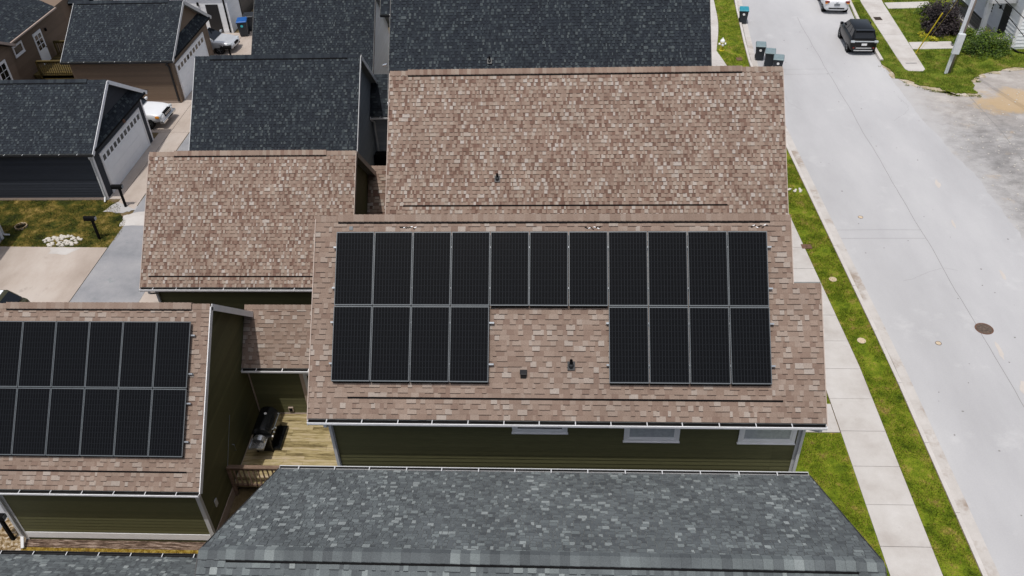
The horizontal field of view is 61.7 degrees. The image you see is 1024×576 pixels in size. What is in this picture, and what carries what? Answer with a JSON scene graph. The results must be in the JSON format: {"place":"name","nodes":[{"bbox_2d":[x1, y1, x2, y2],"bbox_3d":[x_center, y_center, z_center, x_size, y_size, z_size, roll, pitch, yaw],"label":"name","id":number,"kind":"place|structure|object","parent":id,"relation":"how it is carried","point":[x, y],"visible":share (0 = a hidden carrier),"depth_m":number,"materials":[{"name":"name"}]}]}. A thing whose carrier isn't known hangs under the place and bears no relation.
{"place":"outdoors","nodes":[
{"label":"outdoors","id":0,"kind":"place"},
{"bbox_2d":[0,0,71,79],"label":"house","id":1,"kind":"structure","parent":0,"point":[31,31],"depth_m":55.69,"materials":[{"name":"brown"}]},
{"bbox_2d":[0,59,12,79],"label":"window","id":2,"kind":"structure","parent":1,"relation":"in","point":[5,74],"depth_m":52.18,"materials":[{"name":"clear glass"}]},
{"bbox_2d":[12,40,25,57],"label":"window","id":3,"kind":"structure","parent":1,"relation":"in","point":[19,49],"depth_m":54.33,"materials":[{"name":"clear glass"}]},
{"bbox_2d":[32,29,51,64],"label":"door","id":4,"kind":"structure","parent":1,"relation":"in","point":[38,38],"depth_m":56.72,"materials":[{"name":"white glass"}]},
{"bbox_2d":[33,40,74,79],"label":"deck","id":5,"kind":"structure","parent":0,"point":[52,68],"depth_m":55.83,"materials":[{"name":"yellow wood"}]},
{"bbox_2d":[0,199,124,247],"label":"lawn","id":6,"kind":"structure","parent":0,"point":[56,221],"depth_m":43.48,"materials":[{"name":"green plant"}]},
{"bbox_2d":[42,234,82,246],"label":"rubble","id":7,"kind":"object","parent":6,"relation":"on","point":[61,237],"visible":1,"depth_m":42.06,"materials":[{"name":"white stone"}]},
{"bbox_2d":[83,216,100,239],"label":"mailbox","id":8,"kind":"object","parent":6,"relation":"on","point":[92,219],"visible":1,"depth_m":41.36,"materials":[{"name":"black plastic"}]},
{"bbox_2d":[0,133,189,528],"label":"alley","id":9,"kind":"structure","parent":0,"point":[114,275],"depth_m":39.91,"materials":[{"name":"concrete"}]},
{"bbox_2d":[119,211,144,225],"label":"concrete patch","id":10,"kind":"object","parent":9,"relation":"on","point":[136,218],"visible":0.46,"depth_m":43.40,"materials":[{"name":"grey concrete"}]},
{"bbox_2d":[0,550,196,575],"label":"garage","id":11,"kind":"structure","parent":0,"point":[40,563],"depth_m":24.00,"materials":[{"name":"stone"}]},
{"bbox_2d":[21,546,197,553],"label":"dry lawn","id":12,"kind":"structure","parent":0,"point":[109,550],"depth_m":27.86,"materials":[{"name":"yellow plant"}]},
{"bbox_2d":[25,539,205,549],"bbox_3d":[-12.809,8.395,28.017,6.450,0.001,0.310,0,38,3],"label":"mulch bed","id":13,"kind":"object","parent":12,"relation":"on","point":[109,544],"visible":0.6,"depth_m":28.03,"materials":[{"name":"brown wood"}]},
{"bbox_2d":[0,30,251,302],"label":"driveway","id":14,"kind":"structure","parent":0,"point":[35,274],"depth_m":41.00,"materials":[{"name":"concrete"}]},
{"bbox_2d":[0,290,29,302],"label":"parked car","id":15,"kind":"object","parent":14,"relation":"on","point":[7,296],"visible":0.16,"depth_m":36.37,"materials":[{"name":"grey metal"}]},
{"bbox_2d":[48,248,78,254],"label":"cement spill","id":16,"kind":"object","parent":14,"relation":"on","point":[63,251],"visible":1,"depth_m":41.38,"materials":[{"name":"concrete"}]},
{"bbox_2d":[141,96,175,129],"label":"parked truck","id":17,"kind":"object","parent":14,"relation":"on","point":[161,112],"visible":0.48,"depth_m":51.02,"materials":[{"name":"white paint"}]},
{"bbox_2d":[207,27,239,54],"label":"parked car","id":18,"kind":"object","parent":14,"relation":"on","point":[219,40],"visible":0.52,"depth_m":59.58,"materials":[{"name":"silver metal"}]},
{"bbox_2d":[236,17,249,35],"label":"wheelie bin","id":19,"kind":"object","parent":14,"relation":"on","point":[242,24],"visible":1,"depth_m":61.65,"materials":[{"name":"black plastic"}]},
{"bbox_2d":[243,12,252,30],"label":"wheelie bin","id":20,"kind":"object","parent":14,"relation":"on","point":[249,15],"visible":0.62,"depth_m":62.35,"materials":[{"name":"black plastic"}]},
{"bbox_2d":[229,487,258,517],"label":"side yard","id":21,"kind":"structure","parent":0,"point":[245,493],"depth_m":29.41,"materials":[{"name":"soil"}]},
{"bbox_2d":[226,414,337,495],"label":"deck","id":22,"kind":"structure","parent":21,"relation":"on","point":[303,443],"depth_m":30.26,"materials":[{"name":"brown wood"}]},
{"bbox_2d":[248,406,287,451],"bbox_3d":[-8.645,5.167,30.310,0.890,1.142,1.720,0,38,3],"label":"grill","id":23,"kind":"object","parent":22,"relation":"on","point":[269,431],"visible":1,"depth_m":30.18,"materials":[{"name":"black metal"}]},
{"bbox_2d":[139,150,375,309],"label":"garage","id":24,"kind":"structure","parent":0,"point":[232,228],"depth_m":33.95,"materials":[{"name":"green"}]},
{"bbox_2d":[189,53,376,165],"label":"garage","id":25,"kind":"structure","parent":0,"point":[285,102],"depth_m":41.44,"materials":[{"name":"stone"}]},
{"bbox_2d":[251,0,389,73],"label":"garage","id":26,"kind":"structure","parent":0,"point":[361,27],"depth_m":49.17,"materials":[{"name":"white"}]},
{"bbox_2d":[380,0,389,21],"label":"house","id":27,"kind":"structure","parent":0,"point":[384,8],"depth_m":46.78,"materials":[{"name":"white"}]},
{"bbox_2d":[0,2,980,574],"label":"yard","id":28,"kind":"structure","parent":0,"point":[798,234],"depth_m":35.04,"materials":[{"name":"green plant"}]},
{"bbox_2d":[0,518,26,549],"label":"gravel bed","id":29,"kind":"object","parent":28,"relation":"on","point":[6,543],"depth_m":28.29,"materials":[{"name":"beige gravel"}]},
{"bbox_2d":[0,513,15,540],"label":"mailbox","id":30,"kind":"object","parent":29,"relation":"on","point":[6,528],"visible":0.87,"depth_m":27.88,"materials":[{"name":"black plastic"}]},
{"bbox_2d":[0,79,153,201],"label":"garage","id":31,"kind":"structure","parent":28,"relation":"on","point":[74,139],"depth_m":44.15,"materials":[{"name":"black"}]},
{"bbox_2d":[102,112,148,189],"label":"garage door","id":32,"kind":"structure","parent":31,"relation":"in","point":[127,148],"depth_m":46.76,"materials":[{"name":"white metal"}]},
{"bbox_2d":[104,202,136,212],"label":"gravel patch","id":33,"kind":"object","parent":28,"relation":"on","point":[122,209],"visible":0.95,"depth_m":44.22,"materials":[{"name":"grey gravel"}]},
{"bbox_2d":[111,184,126,206],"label":"mailbox","id":34,"kind":"object","parent":33,"relation":"on","point":[119,187],"visible":1,"depth_m":43.63,"materials":[{"name":"black plastic"}]},
{"bbox_2d":[0,302,258,548],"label":"garage","id":35,"kind":"structure","parent":28,"relation":"on","point":[190,496],"depth_m":26.88,"materials":[{"name":"green"}]},
{"bbox_2d":[0,388,17,455],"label":"solar panel","id":36,"kind":"object","parent":35,"relation":"on","point":[8,397],"visible":1,"depth_m":26.27,"materials":[{"name":"glass"}]},
{"bbox_2d":[0,321,22,387],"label":"solar panel","id":37,"kind":"object","parent":35,"relation":"on","point":[11,332],"visible":1,"depth_m":26.55,"materials":[{"name":"glass"}]},
{"bbox_2d":[12,388,50,456],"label":"solar panel","id":38,"kind":"object","parent":35,"relation":"on","point":[31,422],"visible":1,"depth_m":26.21,"materials":[{"name":"glass"}]},
{"bbox_2d":[18,321,56,387],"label":"solar panel","id":39,"kind":"object","parent":35,"relation":"on","point":[37,355],"visible":1,"depth_m":26.50,"materials":[{"name":"glass"}]},
{"bbox_2d":[46,388,84,456],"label":"solar panel","id":40,"kind":"object","parent":35,"relation":"on","point":[65,422],"visible":1,"depth_m":26.16,"materials":[{"name":"glass"}]},
{"bbox_2d":[52,321,89,387],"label":"solar panel","id":41,"kind":"object","parent":35,"relation":"on","point":[70,353],"visible":1,"depth_m":26.45,"materials":[{"name":"glass"}]},
{"bbox_2d":[80,388,118,457],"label":"solar panel","id":42,"kind":"object","parent":35,"relation":"on","point":[98,432],"visible":1,"depth_m":26.10,"materials":[{"name":"glass"}]},
{"bbox_2d":[85,321,123,387],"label":"solar panel","id":43,"kind":"object","parent":35,"relation":"on","point":[104,355],"visible":1,"depth_m":26.39,"materials":[{"name":"glass"}]},
{"bbox_2d":[114,388,152,457],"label":"solar panel","id":44,"kind":"object","parent":35,"relation":"on","point":[133,422],"visible":1,"depth_m":26.04,"materials":[{"name":"glass"}]},
{"bbox_2d":[119,321,156,388],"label":"solar panel","id":45,"kind":"object","parent":35,"relation":"on","point":[138,355],"visible":1,"depth_m":26.33,"materials":[{"name":"glass"}]},
{"bbox_2d":[148,389,186,457],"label":"solar panel","id":46,"kind":"object","parent":35,"relation":"on","point":[167,423],"visible":1,"depth_m":25.99,"materials":[{"name":"glass"}]},
{"bbox_2d":[153,321,190,389],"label":"solar panel","id":47,"kind":"object","parent":35,"relation":"on","point":[171,363],"visible":1,"depth_m":26.27,"materials":[{"name":"glass"}]},
{"bbox_2d":[60,0,213,102],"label":"garage","id":48,"kind":"structure","parent":28,"relation":"on","point":[154,48],"depth_m":52.89,"materials":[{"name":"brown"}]},
{"bbox_2d":[177,36,207,96],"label":"garage door","id":49,"kind":"structure","parent":48,"relation":"in","point":[185,67],"depth_m":54.85,"materials":[{"name":"white metal"}]},
{"bbox_2d":[115,0,253,32],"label":"garage","id":50,"kind":"structure","parent":28,"relation":"on","point":[225,14],"depth_m":62.27,"materials":[{"name":"white"}]},
{"bbox_2d":[205,4,223,31],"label":"side door","id":51,"kind":"structure","parent":50,"relation":"in","point":[215,22],"depth_m":62.11,"materials":[{"name":"wood"}]},
{"bbox_2d":[239,0,253,16],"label":"garage door","id":52,"kind":"structure","parent":50,"relation":"in","point":[245,5],"depth_m":65.20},
{"bbox_2d":[374,151,386,165],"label":"grill","id":53,"kind":"object","parent":28,"relation":"on","point":[380,158],"visible":0.55,"depth_m":45.96,"materials":[{"name":"black metal"}]},
{"bbox_2d":[241,213,827,471],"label":"house","id":54,"kind":"structure","parent":28,"relation":"on","point":[548,396],"depth_m":23.25,"materials":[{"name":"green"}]},
{"bbox_2d":[299,373,308,403],"bbox_3d":[-6.590,3.795,31.058,1.930,2.200,0.045,0,38,3],"label":"patio door","id":55,"kind":"structure","parent":54,"relation":"in","point":[303,377],"depth_m":30.79,"materials":[{"name":"clear glass"}]},
{"bbox_2d":[331,306,371,382],"bbox_3d":[-4.348,1.534,23.304,1.050,0.155,2.085,0,82,3],"label":"solar panel","id":56,"kind":"object","parent":54,"relation":"on","point":[351,346],"visible":1,"depth_m":23.23,"materials":[{"name":"glass"}]},
{"bbox_2d":[334,232,374,306],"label":"solar panel","id":57,"kind":"object","parent":54,"relation":"on","point":[354,266],"visible":1,"depth_m":23.53,"materials":[{"name":"glass"}]},
{"bbox_2d":[370,306,410,382],"bbox_3d":[-3.281,1.536,23.248,1.050,0.155,2.085,0,82,3],"label":"solar panel","id":58,"kind":"object","parent":54,"relation":"on","point":[390,350],"visible":1,"depth_m":23.18,"materials":[{"name":"glass"}]},
{"bbox_2d":[373,232,412,305],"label":"solar panel","id":59,"kind":"object","parent":54,"relation":"on","point":[392,281],"visible":1,"depth_m":23.47,"materials":[{"name":"glass"}]},
{"bbox_2d":[409,306,449,383],"bbox_3d":[-2.215,1.538,23.192,1.050,0.155,2.085,0,82,3],"label":"solar panel","id":60,"kind":"object","parent":54,"relation":"on","point":[429,346],"visible":1,"depth_m":23.12,"materials":[{"name":"glass"}]},
{"bbox_2d":[411,232,450,305],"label":"solar panel","id":61,"kind":"object","parent":54,"relation":"on","point":[431,273],"visible":1,"depth_m":23.41,"materials":[{"name":"glass"}]},
{"bbox_2d":[449,306,488,383],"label":"solar panel","id":62,"kind":"object","parent":54,"relation":"on","point":[469,346],"visible":1,"depth_m":23.06,"materials":[{"name":"glass"}]},
{"bbox_2d":[451,232,489,305],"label":"solar panel","id":63,"kind":"object","parent":54,"relation":"on","point":[470,271],"visible":1,"depth_m":23.36,"materials":[{"name":"glass"}]},
{"bbox_2d":[490,231,528,307],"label":"solar panel","id":64,"kind":"object","parent":54,"relation":"on","point":[509,270],"visible":1,"depth_m":23.30,"materials":[{"name":"glass"}]},
{"bbox_2d":[512,427,567,434],"bbox_3d":[0.756,3.717,23.398,1.560,0.750,0.070,0,38,3],"label":"window","id":65,"kind":"structure","parent":54,"relation":"in","point":[515,430],"depth_m":23.56,"materials":[{"name":"white paint"}]},
{"bbox_2d":[529,232,567,307],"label":"solar panel","id":66,"kind":"object","parent":54,"relation":"on","point":[548,273],"visible":1,"depth_m":23.24,"materials":[{"name":"glass"}]},
{"bbox_2d":[569,231,607,307],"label":"solar panel","id":67,"kind":"object","parent":54,"relation":"on","point":[588,269],"visible":1,"depth_m":23.18,"materials":[{"name":"glass"}]},
{"bbox_2d":[608,231,647,306],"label":"solar panel","id":68,"kind":"object","parent":54,"relation":"on","point":[628,266],"visible":1,"depth_m":23.13,"materials":[{"name":"glass"}]},
{"bbox_2d":[609,307,648,384],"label":"solar panel","id":69,"kind":"object","parent":54,"relation":"on","point":[628,346],"visible":1,"depth_m":22.83,"materials":[{"name":"glass"}]},
{"bbox_2d":[623,428,679,442],"bbox_3d":[3.826,3.957,23.420,1.550,0.750,0.070,0,38,3],"label":"window","id":70,"kind":"structure","parent":54,"relation":"in","point":[631,435],"depth_m":23.52,"materials":[{"name":"white paint"}]},
{"bbox_2d":[648,231,687,306],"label":"solar panel","id":71,"kind":"object","parent":54,"relation":"on","point":[667,271],"visible":1,"depth_m":23.07,"materials":[{"name":"glass"}]},
{"bbox_2d":[649,307,689,385],"bbox_3d":[4.183,1.548,22.848,1.050,0.155,2.085,0,82,3],"label":"solar panel","id":72,"kind":"object","parent":54,"relation":"on","point":[669,362],"visible":1,"depth_m":22.77,"materials":[{"name":"glass"}]},
{"bbox_2d":[687,231,728,306],"bbox_3d":[5.270,-0.492,23.084,1.050,0.155,2.085,0,82,3],"label":"solar panel","id":73,"kind":"object","parent":54,"relation":"on","point":[707,269],"visible":1,"depth_m":23.01,"materials":[{"name":"glass"}]},
{"bbox_2d":[689,307,730,385],"bbox_3d":[5.249,1.550,22.794,1.050,0.155,2.085,0,82,3],"label":"solar panel","id":74,"kind":"object","parent":54,"relation":"on","point":[709,334],"visible":1,"depth_m":22.72,"materials":[{"name":"glass"}]},
{"bbox_2d":[727,231,768,306],"bbox_3d":[6.333,-0.489,23.030,1.050,0.155,2.085,0,82,3],"label":"solar panel","id":75,"kind":"object","parent":54,"relation":"on","point":[748,281],"visible":1,"depth_m":22.96,"materials":[{"name":"glass"}]},
{"bbox_2d":[729,307,771,385],"bbox_3d":[6.318,1.550,22.733,1.050,0.155,2.085,0,82,3],"label":"solar panel","id":76,"kind":"object","parent":54,"relation":"on","point":[750,346],"visible":1,"depth_m":22.66,"materials":[{"name":"glass"}]},
{"bbox_2d":[736,429,797,444],"bbox_3d":[6.942,3.977,23.266,1.570,0.750,0.070,0,38,3],"label":"window","id":77,"kind":"structure","parent":54,"relation":"in","point":[746,437],"depth_m":23.36,"materials":[{"name":"white paint"}]},
{"bbox_2d":[194,465,886,575],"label":"house","id":78,"kind":"structure","parent":0,"point":[294,520],"depth_m":18.73,"materials":[{"name":"stone"}]},
{"bbox_2d":[370,0,711,150],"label":"house","id":79,"kind":"structure","parent":0,"point":[461,34],"depth_m":38.35,"materials":[{"name":"stone"}]},
{"bbox_2d":[367,65,788,214],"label":"house","id":80,"kind":"structure","parent":0,"point":[650,140],"depth_m":30.72,"materials":[{"name":"brown"}]},
{"bbox_2d":[714,0,749,66],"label":"grass","id":81,"kind":"structure","parent":0,"point":[737,37],"depth_m":59.66,"materials":[{"name":"green plant"}]},
{"bbox_2d":[710,0,942,575],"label":"sidewalk","id":82,"kind":"structure","parent":0,"point":[903,540],"depth_m":30.22,"materials":[{"name":"concrete"}]},
{"bbox_2d":[795,393,889,575],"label":"lawn","id":83,"kind":"structure","parent":0,"point":[835,467],"depth_m":29.34,"materials":[{"name":"green plant"}]},
{"bbox_2d":[715,0,981,575],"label":"grass verge","id":84,"kind":"object","parent":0,"point":[918,468],"depth_m":32.76,"materials":[{"name":"green plant"}]},
{"bbox_2d":[742,0,1023,575],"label":"road","id":85,"kind":"structure","parent":0,"point":[921,315],"depth_m":39.71,"materials":[{"name":"concrete"}]},
{"bbox_2d":[755,41,765,59],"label":"wheelie bin","id":86,"kind":"object","parent":85,"relation":"on","point":[760,49],"visible":1,"depth_m":55.88,"materials":[{"name":"black plastic"}]},
{"bbox_2d":[764,48,775,65],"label":"wheelie bin","id":87,"kind":"object","parent":85,"relation":"on","point":[769,54],"visible":0.93,"depth_m":55.00,"materials":[{"name":"black plastic"}]},
{"bbox_2d":[773,54,784,66],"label":"wheelie bin","id":88,"kind":"object","parent":85,"relation":"on","point":[778,59],"visible":0.68,"depth_m":54.10,"materials":[{"name":"black plastic"}]},
{"bbox_2d":[821,0,849,11],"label":"parked car","id":89,"kind":"object","parent":85,"relation":"on","point":[840,5],"visible":1,"depth_m":61.77,"materials":[{"name":"white paint"}]},
{"bbox_2d":[838,19,878,51],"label":"parked car","id":90,"kind":"object","parent":85,"relation":"on","point":[857,34],"visible":1,"depth_m":56.14,"materials":[{"name":"black paint"}]},
{"bbox_2d":[737,0,999,575],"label":"street gutter","id":91,"kind":"object","parent":85,"relation":"on","point":[968,519],"visible":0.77,"depth_m":33.21,"materials":[{"name":"concrete"}]},
{"bbox_2d":[739,6,748,22],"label":"wheelie bin","id":92,"kind":"object","parent":91,"relation":"on","point":[743,13],"visible":1,"depth_m":60.88,"materials":[{"name":"black plastic"}]},
{"bbox_2d":[797,17,1022,404],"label":"road joint","id":93,"kind":"object","parent":85,"relation":"on","point":[919,228],"visible":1,"depth_m":40.40,"materials":[{"name":"grey concrete"}]},
{"bbox_2d":[935,179,1023,393],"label":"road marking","id":94,"kind":"object","parent":85,"relation":"on","point":[1000,351],"visible":1,"depth_m":34.23,"materials":[{"name":"white paint"}]},
{"bbox_2d":[975,323,993,334],"bbox_3d":[19.330,1.663,35.080,0.720,0.018,0.720,0,38,3],"label":"manhole cover","id":95,"kind":"object","parent":85,"relation":"on","point":[984,328],"visible":1,"depth_m":35.07,"materials":[{"name":"metal"}]},
{"bbox_2d":[860,0,953,70],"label":"sidewalk","id":96,"kind":"structure","parent":0,"point":[895,39],"depth_m":58.48,"materials":[{"name":"concrete"}]},
{"bbox_2d":[849,0,1023,93],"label":"lawn","id":97,"kind":"structure","parent":0,"point":[937,58],"depth_m":55.15,"materials":[{"name":"green plant"}]},
{"bbox_2d":[919,0,963,37],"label":"bush","id":98,"kind":"object","parent":97,"relation":"on","point":[950,24],"visible":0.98,"depth_m":58.20,"materials":[{"name":"purple plant"}]},
{"bbox_2d":[944,0,976,73],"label":"utility pole","id":99,"kind":"object","parent":97,"relation":"on","point":[958,43],"visible":1,"depth_m":52.17,"materials":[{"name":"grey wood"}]},
{"bbox_2d":[951,26,977,48],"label":"bush","id":100,"kind":"object","parent":97,"relation":"on","point":[969,33],"visible":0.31,"depth_m":56.59,"materials":[{"name":"green plant"}]},
{"bbox_2d":[950,0,1023,48],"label":"house","id":101,"kind":"structure","parent":97,"relation":"on","point":[991,14],"depth_m":57.10,"materials":[{"name":"white"}]},
{"bbox_2d":[997,3,1011,35],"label":"door","id":102,"kind":"structure","parent":101,"relation":"in","point":[1008,9],"depth_m":56.99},
{"bbox_2d":[961,26,1014,59],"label":"bush","id":103,"kind":"object","parent":97,"relation":"on","point":[982,42],"visible":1,"depth_m":55.51,"materials":[{"name":"green plant"}]},
{"bbox_2d":[850,9,1023,96],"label":"dirt fringe","id":104,"kind":"object","parent":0,"point":[892,75],"visible":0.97,"depth_m":53.10,"materials":[{"name":"beige soil"}]},
{"bbox_2d":[878,66,1009,96],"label":"grass","id":105,"kind":"structure","parent":104,"relation":"on","point":[977,95],"depth_m":51.95,"materials":[{"name":"green plant"}]},
{"bbox_2d":[885,68,1023,240],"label":"gravel lot","id":106,"kind":"structure","parent":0,"point":[993,90],"depth_m":48.31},
{"bbox_2d":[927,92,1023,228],"bbox_3d":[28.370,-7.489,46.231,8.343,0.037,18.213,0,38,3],"label":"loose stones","id":107,"kind":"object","parent":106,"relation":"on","point":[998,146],"visible":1,"depth_m":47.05,"materials":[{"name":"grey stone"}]},
{"label":"ground","id":108,"kind":"structure","parent":0,"visible":0},
{"bbox_2d":[734,0,987,575],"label":"kerb","id":109,"kind":"structure","parent":108,"relation":"on","point":[943,481],"depth_m":33.00,"materials":[{"name":"concrete"}]},
{"bbox_2d":[849,0,882,60],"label":"kerb","id":110,"kind":"structure","parent":108,"relation":"on","point":[878,55],"depth_m":61.21,"materials":[{"name":"concrete"}]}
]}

